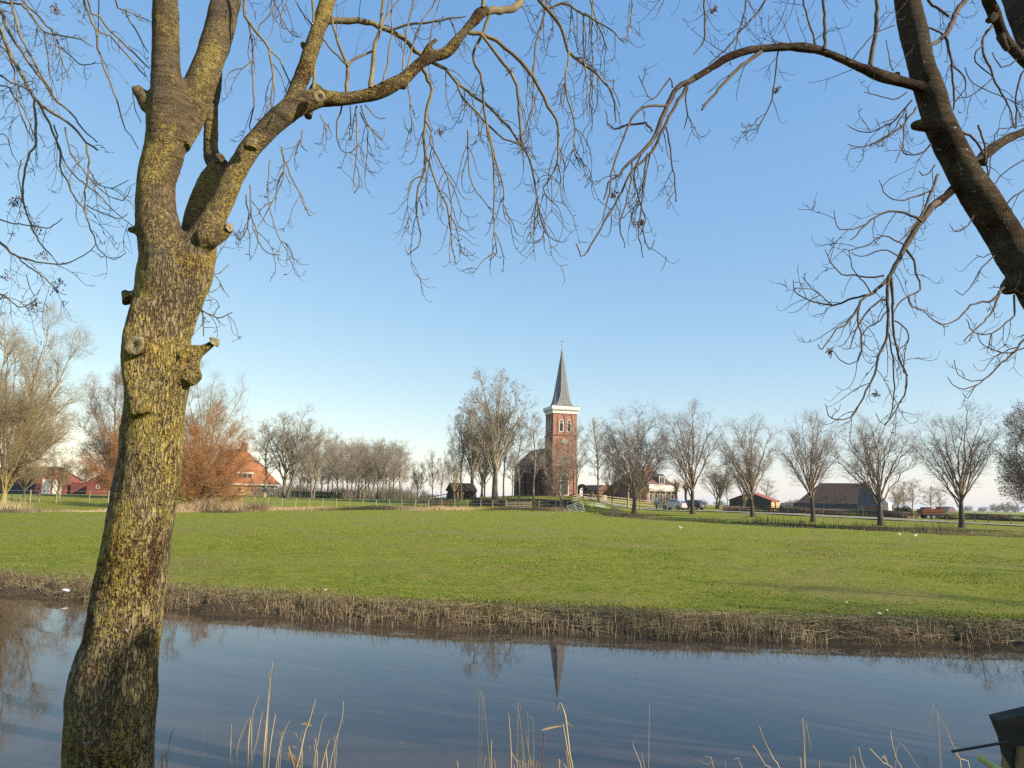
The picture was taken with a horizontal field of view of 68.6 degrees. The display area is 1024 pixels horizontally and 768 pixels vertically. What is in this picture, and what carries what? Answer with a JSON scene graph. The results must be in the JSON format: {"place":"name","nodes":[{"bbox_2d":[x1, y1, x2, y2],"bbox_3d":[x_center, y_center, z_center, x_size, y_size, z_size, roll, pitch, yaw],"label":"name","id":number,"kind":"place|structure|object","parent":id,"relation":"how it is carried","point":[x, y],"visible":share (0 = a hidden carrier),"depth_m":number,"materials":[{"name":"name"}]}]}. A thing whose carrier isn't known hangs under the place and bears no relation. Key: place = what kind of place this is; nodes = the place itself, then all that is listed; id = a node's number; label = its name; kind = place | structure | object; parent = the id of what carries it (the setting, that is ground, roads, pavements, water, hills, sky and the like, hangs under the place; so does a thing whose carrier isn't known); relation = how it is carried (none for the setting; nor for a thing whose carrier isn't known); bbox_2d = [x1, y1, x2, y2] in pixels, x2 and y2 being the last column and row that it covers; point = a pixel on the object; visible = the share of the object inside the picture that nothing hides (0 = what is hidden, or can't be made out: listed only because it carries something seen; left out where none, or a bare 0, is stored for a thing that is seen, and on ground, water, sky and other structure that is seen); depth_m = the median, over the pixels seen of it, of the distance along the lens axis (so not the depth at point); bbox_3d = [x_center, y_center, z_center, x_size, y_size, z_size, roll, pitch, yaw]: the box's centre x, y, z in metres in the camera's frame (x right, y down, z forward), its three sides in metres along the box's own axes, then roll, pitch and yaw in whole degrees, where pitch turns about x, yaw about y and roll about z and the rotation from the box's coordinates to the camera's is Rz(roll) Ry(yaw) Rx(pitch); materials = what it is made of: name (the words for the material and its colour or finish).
{"place":"outdoors","nodes":[
{"label":"outdoors","id":0,"kind":"place"},
{"bbox_2d":[245,504,570,512],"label":"fence line grass","id":1,"kind":"structure","parent":0,"point":[437,508],"depth_m":86.76,"materials":[{"name":"plant"}]},
{"bbox_2d":[0,595,1023,767],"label":"water","id":2,"kind":"structure","parent":0,"point":[719,703],"depth_m":9.87,"materials":[{"name":"blue liquid"}]},
{"bbox_2d":[0,493,1023,629],"bbox_3d":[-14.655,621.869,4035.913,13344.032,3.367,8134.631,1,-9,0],"label":"meadow","id":3,"kind":"structure","parent":0,"point":[489,524],"depth_m":28.73,"materials":[{"name":"green plant"}]},
{"bbox_2d":[0,498,38,509],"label":"tall reed bed","id":4,"kind":"object","parent":3,"relation":"on","point":[9,506],"visible":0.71,"depth_m":59.70,"materials":[{"name":"plant"}]},
{"bbox_2d":[5,455,47,499],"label":"bare tree","id":5,"kind":"object","parent":3,"relation":"on","point":[25,482],"visible":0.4,"depth_m":82.84,"materials":[{"name":"brown plant"}]},
{"bbox_2d":[0,467,82,493],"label":"barn","id":6,"kind":"structure","parent":3,"relation":"on","point":[35,488],"depth_m":109.88,"materials":[{"name":"red paint"}]},
{"bbox_2d":[0,299,102,505],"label":"willow tree","id":7,"kind":"object","parent":3,"relation":"on","point":[26,430],"visible":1,"depth_m":71.52,"materials":[{"name":"yellow plant"}]},
{"bbox_2d":[38,447,82,502],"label":"bare tree","id":8,"kind":"object","parent":3,"relation":"on","point":[64,475],"visible":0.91,"depth_m":79.05,"materials":[{"name":"brown plant"}]},
{"bbox_2d":[70,482,86,493],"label":"red board wall","id":9,"kind":"structure","parent":3,"relation":"on","point":[77,488],"depth_m":111.58,"materials":[{"name":"red wood"}]},
{"bbox_2d":[64,365,123,496],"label":"bare tree","id":10,"kind":"object","parent":3,"relation":"on","point":[117,382],"visible":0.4,"depth_m":98.42,"materials":[{"name":"brown plant"}]},
{"bbox_2d":[84,472,109,494],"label":"shed","id":11,"kind":"structure","parent":3,"relation":"on","point":[93,491],"depth_m":108.46,"materials":[{"name":"red paint"}]},
{"bbox_2d":[75,411,121,494],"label":"willow shrub","id":12,"kind":"object","parent":3,"relation":"on","point":[103,476],"visible":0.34,"depth_m":93.38,"materials":[{"name":"brown plant"}]},
{"bbox_2d":[0,507,260,512],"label":"reed bed","id":13,"kind":"object","parent":3,"relation":"on","point":[105,510],"visible":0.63,"depth_m":59.55,"materials":[{"name":"plant"}]},
{"bbox_2d":[182,358,254,469],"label":"bare tree","id":14,"kind":"object","parent":3,"relation":"on","point":[210,413],"visible":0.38,"depth_m":149.86,"materials":[{"name":"brown plant"}]},
{"bbox_2d":[177,401,268,506],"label":"willow shrub","id":15,"kind":"object","parent":3,"relation":"on","point":[199,481],"visible":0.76,"depth_m":72.49,"materials":[{"name":"brown plant"}]},
{"bbox_2d":[176,495,274,512],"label":"reed bed by shrub","id":16,"kind":"object","parent":3,"relation":"on","point":[201,505],"visible":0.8,"depth_m":70.75,"materials":[{"name":"beige plant"}]},
{"bbox_2d":[190,443,279,494],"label":"farmhouse","id":17,"kind":"object","parent":3,"relation":"on","point":[271,480],"visible":0.3,"depth_m":150.65,"materials":[{"name":"orange brick"}]},
{"bbox_2d":[245,422,288,497],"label":"ash tree","id":18,"kind":"object","parent":3,"relation":"on","point":[266,467],"visible":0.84,"depth_m":118.95,"materials":[{"name":"brown plant"}]},
{"bbox_2d":[258,404,329,497],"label":"ash tree","id":19,"kind":"object","parent":3,"relation":"on","point":[285,443],"visible":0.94,"depth_m":117.48,"materials":[{"name":"grey plant"}]},
{"bbox_2d":[279,454,317,490],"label":"woodland tree","id":20,"kind":"object","parent":3,"relation":"on","point":[303,477],"visible":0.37,"depth_m":140.19,"materials":[{"name":"brown plant"}]},
{"bbox_2d":[289,420,336,497],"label":"ash tree","id":21,"kind":"object","parent":3,"relation":"on","point":[314,462],"visible":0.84,"depth_m":118.61,"materials":[{"name":"brown plant"}]},
{"bbox_2d":[290,491,341,498],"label":"hedge","id":22,"kind":"object","parent":3,"relation":"on","point":[304,493],"visible":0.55,"depth_m":135.31,"materials":[{"name":"green plant"}]},
{"bbox_2d":[307,431,352,491],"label":"woodland tree","id":23,"kind":"object","parent":3,"relation":"on","point":[329,472],"visible":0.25,"depth_m":136.18,"materials":[{"name":"brown plant"}]},
{"bbox_2d":[225,480,443,499],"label":"grove undergrowth","id":24,"kind":"object","parent":3,"relation":"on","point":[370,493],"visible":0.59,"depth_m":135.49,"materials":[{"name":"brown plant"}]},
{"bbox_2d":[321,435,360,494],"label":"woodland tree","id":25,"kind":"object","parent":3,"relation":"on","point":[324,471],"visible":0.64,"depth_m":128.62,"materials":[{"name":"brown plant"}]},
{"bbox_2d":[327,437,361,498],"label":"woodland tree","id":26,"kind":"object","parent":3,"relation":"on","point":[341,467],"visible":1,"depth_m":121.61,"materials":[{"name":"brown plant"}]},
{"bbox_2d":[344,439,371,498],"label":"woodland tree","id":27,"kind":"object","parent":3,"relation":"on","point":[361,466],"visible":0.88,"depth_m":125.16,"materials":[{"name":"brown plant"}]},
{"bbox_2d":[210,497,505,507],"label":"wire fence","id":28,"kind":"object","parent":3,"relation":"on","point":[375,504],"visible":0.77,"depth_m":89.15,"materials":[{"name":"brown wood"}]},
{"bbox_2d":[343,441,376,498],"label":"woodland tree","id":29,"kind":"object","parent":3,"relation":"on","point":[364,459],"visible":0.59,"depth_m":127.37,"materials":[{"name":"brown plant"}]},
{"bbox_2d":[353,443,384,498],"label":"woodland tree","id":30,"kind":"object","parent":3,"relation":"on","point":[366,476],"visible":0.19,"depth_m":138.12,"materials":[{"name":"brown plant"}]},
{"bbox_2d":[363,439,392,498],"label":"woodland tree","id":31,"kind":"object","parent":3,"relation":"on","point":[379,476],"visible":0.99,"depth_m":126.35,"materials":[{"name":"brown plant"}]},
{"bbox_2d":[367,439,403,499],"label":"woodland tree","id":32,"kind":"object","parent":3,"relation":"on","point":[394,466],"visible":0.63,"depth_m":130.63,"materials":[{"name":"brown plant"}]},
{"bbox_2d":[371,436,405,489],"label":"woodland tree","id":33,"kind":"object","parent":3,"relation":"on","point":[384,458],"visible":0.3,"depth_m":142.94,"materials":[{"name":"brown plant"}]},
{"bbox_2d":[374,442,414,493],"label":"woodland tree","id":34,"kind":"object","parent":3,"relation":"on","point":[400,470],"visible":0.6,"depth_m":136.10,"materials":[{"name":"brown plant"}]},
{"bbox_2d":[392,438,414,487],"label":"woodland tree","id":35,"kind":"object","parent":3,"relation":"on","point":[406,476],"visible":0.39,"depth_m":151.97,"materials":[{"name":"brown plant"}]},
{"bbox_2d":[409,461,427,501],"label":"sapling","id":36,"kind":"object","parent":3,"relation":"on","point":[415,480],"visible":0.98,"depth_m":103.13,"materials":[{"name":"brown plant"}]},
{"bbox_2d":[402,494,447,505],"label":"dark rail fence","id":37,"kind":"object","parent":3,"relation":"on","point":[410,501],"visible":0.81,"depth_m":98.83,"materials":[{"name":"brown wood"}]},
{"bbox_2d":[423,449,444,499],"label":"sapling","id":38,"kind":"object","parent":3,"relation":"on","point":[431,473],"visible":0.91,"depth_m":101.07,"materials":[{"name":"brown plant"}]},
{"bbox_2d":[433,457,449,502],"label":"sapling","id":39,"kind":"object","parent":3,"relation":"on","point":[442,476],"visible":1,"depth_m":98.35,"materials":[{"name":"brown plant"}]},
{"bbox_2d":[443,446,468,499],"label":"bare tree","id":40,"kind":"object","parent":3,"relation":"on","point":[457,472],"visible":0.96,"depth_m":100.03,"materials":[{"name":"brown plant"}]},
{"bbox_2d":[441,413,476,499],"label":"bare tree","id":41,"kind":"object","parent":3,"relation":"on","point":[464,445],"visible":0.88,"depth_m":101.93,"materials":[{"name":"brown plant"}]},
{"bbox_2d":[445,483,476,498],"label":"garden shed","id":42,"kind":"structure","parent":3,"relation":"on","point":[469,490],"depth_m":105.02,"materials":[{"name":"brown wood"}]},
{"bbox_2d":[447,395,493,482],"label":"bare tree","id":43,"kind":"object","parent":3,"relation":"on","point":[472,476],"visible":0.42,"depth_m":112.62,"materials":[{"name":"brown plant"}]},
{"bbox_2d":[470,415,498,498],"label":"bare tree","id":44,"kind":"object","parent":3,"relation":"on","point":[485,468],"visible":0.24,"depth_m":104.14,"materials":[{"name":"brown plant"}]},
{"bbox_2d":[462,422,508,496],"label":"bare tree","id":45,"kind":"object","parent":3,"relation":"on","point":[481,483],"visible":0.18,"depth_m":114.84,"materials":[{"name":"brown plant"}]},
{"bbox_2d":[455,367,538,502],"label":"bare tree","id":46,"kind":"object","parent":3,"relation":"on","point":[492,434],"visible":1,"depth_m":100.16,"materials":[{"name":"brown plant"}]},
{"bbox_2d":[405,496,594,510],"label":"leaf litter","id":47,"kind":"object","parent":3,"relation":"on","point":[475,503],"visible":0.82,"depth_m":99.38,"materials":[{"name":"brown plant"}]},
{"bbox_2d":[496,413,517,500],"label":"bare tree","id":48,"kind":"object","parent":3,"relation":"on","point":[504,459],"visible":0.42,"depth_m":102.27,"materials":[{"name":"brown plant"}]},
{"bbox_2d":[505,453,523,499],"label":"bare tree","id":49,"kind":"object","parent":3,"relation":"on","point":[514,478],"visible":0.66,"depth_m":103.15,"materials":[{"name":"brown plant"}]},
{"bbox_2d":[507,418,532,500],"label":"bare tree","id":50,"kind":"object","parent":3,"relation":"on","point":[518,458],"visible":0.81,"depth_m":101.62,"materials":[{"name":"brown plant"}]},
{"bbox_2d":[519,411,550,501],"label":"bare tree","id":51,"kind":"object","parent":3,"relation":"on","point":[534,448],"visible":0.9,"depth_m":101.70,"materials":[{"name":"brown plant"}]},
{"bbox_2d":[514,341,579,495],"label":"church","id":52,"kind":"structure","parent":3,"relation":"on","point":[560,410],"depth_m":113.19,"materials":[{"name":"red brick"}]},
{"bbox_2d":[535,436,583,506],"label":"bare tree","id":53,"kind":"object","parent":3,"relation":"on","point":[561,481],"visible":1,"depth_m":92.83,"materials":[{"name":"brown plant"}]},
{"bbox_2d":[558,419,591,500],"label":"bare tree","id":54,"kind":"object","parent":3,"relation":"on","point":[578,433],"visible":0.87,"depth_m":105.56,"materials":[{"name":"brown plant"}]},
{"bbox_2d":[579,416,612,502],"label":"bare tree","id":55,"kind":"object","parent":3,"relation":"on","point":[597,457],"visible":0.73,"depth_m":107.52,"materials":[{"name":"brown plant"}]},
{"bbox_2d":[581,485,613,498],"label":"outhouse","id":56,"kind":"structure","parent":3,"relation":"on","point":[602,489],"depth_m":126.59,"materials":[{"name":"brick"}]},
{"bbox_2d":[600,459,621,506],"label":"bare tree","id":57,"kind":"object","parent":3,"relation":"on","point":[614,487],"visible":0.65,"depth_m":99.12,"materials":[{"name":"brown plant"}]},
{"bbox_2d":[583,494,651,505],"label":"rail fence","id":58,"kind":"object","parent":3,"relation":"on","point":[624,500],"visible":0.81,"depth_m":109.06,"materials":[{"name":"brown wood"}]},
{"bbox_2d":[593,399,680,513],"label":"roadside tree","id":59,"kind":"object","parent":3,"relation":"on","point":[633,486],"visible":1,"depth_m":93.38,"materials":[{"name":"brown plant"}]},
{"bbox_2d":[614,466,679,502],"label":"inn","id":60,"kind":"structure","parent":3,"relation":"on","point":[666,494],"depth_m":122.78,"materials":[{"name":"white paint"}]},
{"bbox_2d":[660,499,686,509],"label":"parked car","id":61,"kind":"object","parent":3,"relation":"on","point":[677,504],"visible":1,"depth_m":104.95,"materials":[{"name":"silver metal"}]},
{"bbox_2d":[654,394,725,513],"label":"roadside tree","id":62,"kind":"object","parent":3,"relation":"on","point":[688,459],"visible":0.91,"depth_m":93.43,"materials":[{"name":"brown plant"}]},
{"bbox_2d":[680,500,705,509],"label":"parked car","id":63,"kind":"object","parent":3,"relation":"on","point":[700,504],"visible":0.66,"depth_m":108.53,"materials":[{"name":"blue paint"}]},
{"bbox_2d":[697,458,745,508],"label":"bare tree","id":64,"kind":"object","parent":3,"relation":"on","point":[721,487],"visible":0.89,"depth_m":118.43,"materials":[{"name":"brown plant"}]},
{"bbox_2d":[729,456,764,508],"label":"bare tree","id":65,"kind":"object","parent":3,"relation":"on","point":[744,497],"visible":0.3,"depth_m":116.12,"materials":[{"name":"brown plant"}]},
{"bbox_2d":[712,412,782,516],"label":"roadside tree","id":66,"kind":"object","parent":3,"relation":"on","point":[747,457],"visible":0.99,"depth_m":85.23,"materials":[{"name":"brown plant"}]},
{"bbox_2d":[728,493,780,510],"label":"field shed","id":67,"kind":"structure","parent":3,"relation":"on","point":[760,500],"depth_m":170.12,"materials":[{"name":"brown wood"}]},
{"bbox_2d":[757,478,777,497],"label":"bare tree","id":68,"kind":"object","parent":3,"relation":"on","point":[765,491],"visible":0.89,"depth_m":188.47,"materials":[{"name":"brown plant"}]},
{"bbox_2d":[595,507,1022,536],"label":"ditch weeds","id":69,"kind":"object","parent":3,"relation":"on","point":[608,513],"visible":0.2,"depth_m":61.16,"materials":[{"name":"brown plant"}]},
{"bbox_2d":[769,408,854,521],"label":"roadside tree","id":70,"kind":"object","parent":3,"relation":"on","point":[811,481],"visible":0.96,"depth_m":76.23,"materials":[{"name":"brown plant"}]},
{"bbox_2d":[721,506,915,518],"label":"hedge","id":71,"kind":"object","parent":3,"relation":"on","point":[808,510],"visible":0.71,"depth_m":97.22,"materials":[{"name":"green plant"}]},
{"bbox_2d":[793,482,891,513],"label":"thatched farm","id":72,"kind":"object","parent":3,"relation":"on","point":[846,496],"visible":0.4,"depth_m":226.73,"materials":[{"name":"plant"}]},
{"bbox_2d":[817,410,924,525],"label":"roadside tree","id":73,"kind":"object","parent":3,"relation":"on","point":[869,465],"visible":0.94,"depth_m":68.36,"materials":[{"name":"brown plant"}]},
{"bbox_2d":[725,505,1023,523],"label":"field fence","id":74,"kind":"object","parent":3,"relation":"on","point":[931,512],"visible":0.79,"depth_m":86.72,"materials":[{"name":"wood"}]},
{"bbox_2d":[891,481,912,506],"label":"bare tree","id":75,"kind":"object","parent":3,"relation":"on","point":[904,493],"visible":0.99,"depth_m":138.89,"materials":[{"name":"brown plant"}]},
{"bbox_2d":[898,478,927,516],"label":"bare tree","id":76,"kind":"object","parent":3,"relation":"on","point":[910,495],"visible":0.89,"depth_m":140.61,"materials":[{"name":"brown plant"}]},
{"bbox_2d":[915,507,944,518],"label":"tipping trailer","id":77,"kind":"object","parent":3,"relation":"on","point":[922,511],"visible":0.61,"depth_m":115.75,"materials":[{"name":"paint"}]},
{"bbox_2d":[906,395,1005,527],"bbox_3d":[37.285,6.562,62.737,7.956,11.219,8.225,3,-7,-11],"label":"roadside tree","id":78,"kind":"object","parent":3,"relation":"on","point":[960,493],"visible":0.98,"depth_m":62.42,"materials":[{"name":"brown plant"}]},
{"bbox_2d":[938,513,1023,521],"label":"rail fence","id":79,"kind":"object","parent":3,"relation":"on","point":[998,517],"visible":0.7,"depth_m":90.25,"materials":[{"name":"wood"}]},
{"bbox_2d":[980,399,1023,508],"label":"roadside tree","id":80,"kind":"object","parent":3,"relation":"on","point":[1015,469],"visible":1,"depth_m":58.21,"materials":[{"name":"brown plant"}]},
{"bbox_2d":[0,567,1023,649],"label":"canal bank","id":81,"kind":"structure","parent":0,"point":[212,607],"depth_m":15.21,"materials":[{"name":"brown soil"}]},
{"bbox_2d":[0,563,1023,646],"bbox_3d":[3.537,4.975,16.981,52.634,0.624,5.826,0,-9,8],"label":"dry reed fringe","id":82,"kind":"object","parent":81,"relation":"on","point":[209,593],"visible":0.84,"depth_m":15.28,"materials":[{"name":"beige plant"}]},
{"bbox_2d":[0,572,1023,642],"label":"fallen reeds","id":83,"kind":"object","parent":81,"relation":"on","point":[545,616],"visible":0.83,"depth_m":15.05,"materials":[{"name":"plant"}]},
{"bbox_2d":[66,581,1013,647],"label":"reed stems","id":84,"kind":"object","parent":81,"relation":"on","point":[658,635],"visible":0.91,"depth_m":14.59,"materials":[{"name":"plant"}]},
{"bbox_2d":[0,0,1023,511],"label":"sky","id":85,"kind":"structure","parent":0,"point":[359,342],"materials":[{"name":"blue"}]},
{"bbox_2d":[584,497,1023,525],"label":"road","id":86,"kind":"structure","parent":0,"point":[607,502],"depth_m":84.15,"materials":[{"name":"grey asphalt"}]},
{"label":"near bank","id":87,"kind":"structure","parent":0,"visible":0},
{"bbox_2d":[0,0,135,345],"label":"overhanging tree","id":88,"kind":"object","parent":87,"relation":"on","point":[11,60],"visible":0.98,"depth_m":5.14,"materials":[{"name":"brown plant"}]},
{"bbox_2d":[236,695,262,767],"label":"dry reed","id":89,"kind":"object","parent":87,"relation":"on","point":[250,723],"visible":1,"depth_m":4.42,"materials":[{"name":"plant"}]},
{"bbox_2d":[262,663,278,767],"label":"tall weed","id":90,"kind":"object","parent":87,"relation":"on","point":[265,747],"visible":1,"depth_m":4.44,"materials":[{"name":"plant"}]},
{"bbox_2d":[293,699,315,767],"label":"dry reed","id":91,"kind":"object","parent":87,"relation":"on","point":[301,751],"visible":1,"depth_m":4.43,"materials":[{"name":"plant"}]},
{"bbox_2d":[0,0,646,767],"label":"lichen tree","id":92,"kind":"object","parent":87,"relation":"on","point":[110,698],"visible":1,"depth_m":4.09,"materials":[{"name":"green plant"}]},
{"bbox_2d":[321,701,343,767],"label":"dry reed","id":93,"kind":"object","parent":87,"relation":"on","point":[333,748],"visible":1,"depth_m":4.42,"materials":[{"name":"plant"}]},
{"bbox_2d":[515,698,533,767],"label":"tall weed","id":94,"kind":"object","parent":87,"relation":"on","point":[517,703],"visible":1,"depth_m":4.43,"materials":[{"name":"beige plant"}]},
{"bbox_2d":[542,703,573,767],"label":"dry reed","id":95,"kind":"object","parent":87,"relation":"on","point":[568,755],"visible":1,"depth_m":4.43,"materials":[{"name":"plant"}]},
{"bbox_2d":[576,0,1023,453],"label":"leaning tree","id":96,"kind":"object","parent":87,"relation":"on","point":[973,188],"visible":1,"depth_m":4.78,"materials":[{"name":"brown plant"}]},
{"bbox_2d":[869,730,916,767],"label":"dry reed","id":97,"kind":"object","parent":87,"relation":"on","point":[884,757],"visible":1,"depth_m":4.42,"materials":[{"name":"plant"}]},
{"bbox_2d":[927,704,969,767],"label":"dry reed","id":98,"kind":"object","parent":87,"relation":"on","point":[957,755],"visible":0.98,"depth_m":3.40,"materials":[{"name":"plant"}]},
{"bbox_2d":[951,706,1023,767],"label":"mooring frame","id":99,"kind":"object","parent":87,"relation":"on","point":[1008,725],"visible":0.96,"depth_m":2.94,"materials":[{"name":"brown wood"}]},
{"bbox_2d":[977,754,1001,767],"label":"plastic pipe","id":100,"kind":"object","parent":87,"relation":"on","point":[984,760],"visible":1,"depth_m":2.70,"materials":[{"name":"green plastic"}]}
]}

